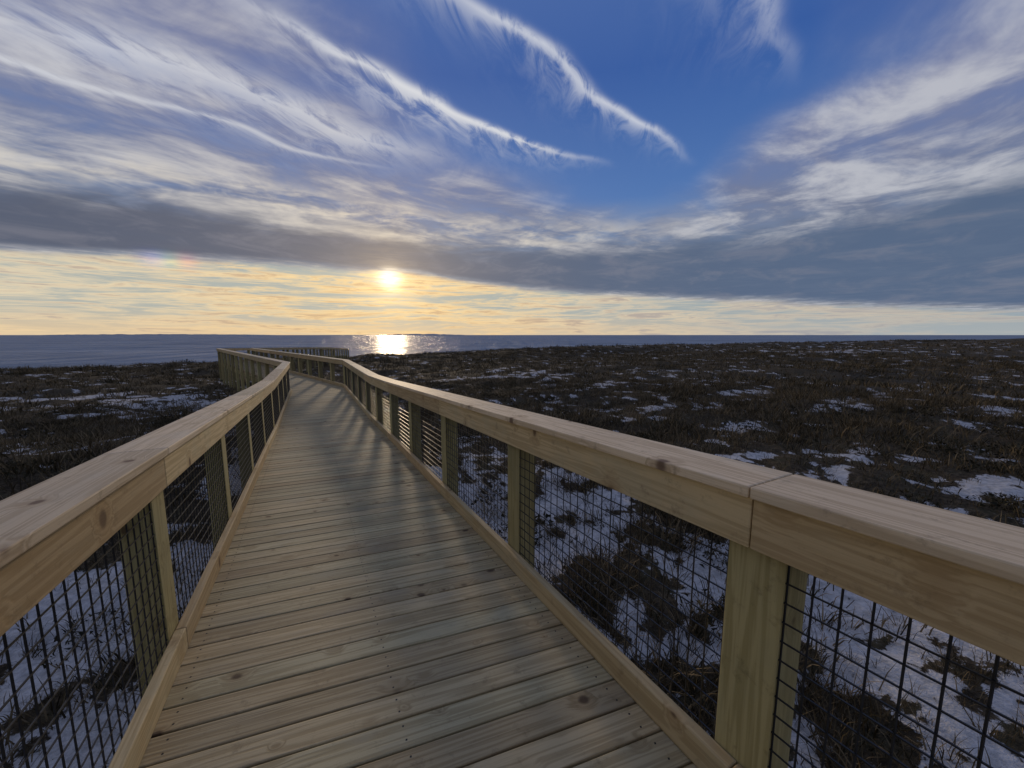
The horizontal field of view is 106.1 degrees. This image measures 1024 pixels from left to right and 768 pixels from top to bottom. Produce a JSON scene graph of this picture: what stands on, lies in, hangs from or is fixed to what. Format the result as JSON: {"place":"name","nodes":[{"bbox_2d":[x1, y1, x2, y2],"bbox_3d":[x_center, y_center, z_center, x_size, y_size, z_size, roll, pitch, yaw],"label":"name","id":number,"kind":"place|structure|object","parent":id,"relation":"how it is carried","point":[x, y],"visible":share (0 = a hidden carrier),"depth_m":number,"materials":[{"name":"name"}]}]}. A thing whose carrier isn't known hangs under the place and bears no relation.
{"place":"outdoors","nodes":[
{"label":"outdoors","id":0,"kind":"place"},
{"bbox_2d":[66,334,247,334],"bbox_3d":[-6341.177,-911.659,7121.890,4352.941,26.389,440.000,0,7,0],"label":"distant shore","id":1,"kind":"structure","parent":0,"point":[158,334],"depth_m":6935.45,"materials":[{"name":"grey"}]},
{"bbox_2d":[394,334,451,334],"bbox_3d":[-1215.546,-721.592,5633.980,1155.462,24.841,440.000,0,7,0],"label":"distant shore","id":2,"kind":"structure","parent":0,"point":[423,334],"depth_m":5444.88,"materials":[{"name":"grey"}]},
{"bbox_2d":[0,338,1023,767],"bbox_3d":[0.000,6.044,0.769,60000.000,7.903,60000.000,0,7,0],"label":"dune ground","id":3,"kind":"structure","parent":0,"point":[1004,702],"depth_m":6.16,"materials":[{"name":"white snow"}]},
{"bbox_2d":[139,356,696,767],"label":"boardwalk","id":4,"kind":"structure","parent":3,"relation":"on","point":[373,600],"depth_m":2.15,"materials":[{"name":"brown wood"}]},
{"bbox_2d":[0,347,333,767],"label":"wooden railing","id":5,"kind":"object","parent":4,"relation":"attached to","point":[56,530],"visible":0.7,"depth_m":1.80,"materials":[{"name":"brown wood"}]},
{"bbox_2d":[250,347,1023,767],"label":"wooden railing","id":6,"kind":"object","parent":4,"relation":"attached to","point":[956,575],"visible":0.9,"depth_m":1.32,"materials":[{"name":"brown wood"}]},
{"bbox_2d":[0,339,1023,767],"bbox_3d":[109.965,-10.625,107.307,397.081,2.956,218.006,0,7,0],"label":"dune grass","id":7,"kind":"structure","parent":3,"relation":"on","point":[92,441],"depth_m":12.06,"materials":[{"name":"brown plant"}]},
{"bbox_2d":[0,339,1023,668],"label":"dune shrubs","id":8,"kind":"object","parent":3,"relation":"on","point":[656,531],"visible":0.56,"depth_m":12.86,"materials":[{"name":"brown plant"}]},
{"bbox_2d":[0,335,1023,368],"bbox_3d":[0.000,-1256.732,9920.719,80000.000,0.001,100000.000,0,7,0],"label":"sea","id":9,"kind":"structure","parent":0,"point":[38,351],"depth_m":273.87,"materials":[{"name":"liquid"}]},
{"bbox_2d":[0,0,1023,334],"label":"sky","id":10,"kind":"structure","parent":0,"point":[250,167],"materials":[{"name":"blue"}]}
]}

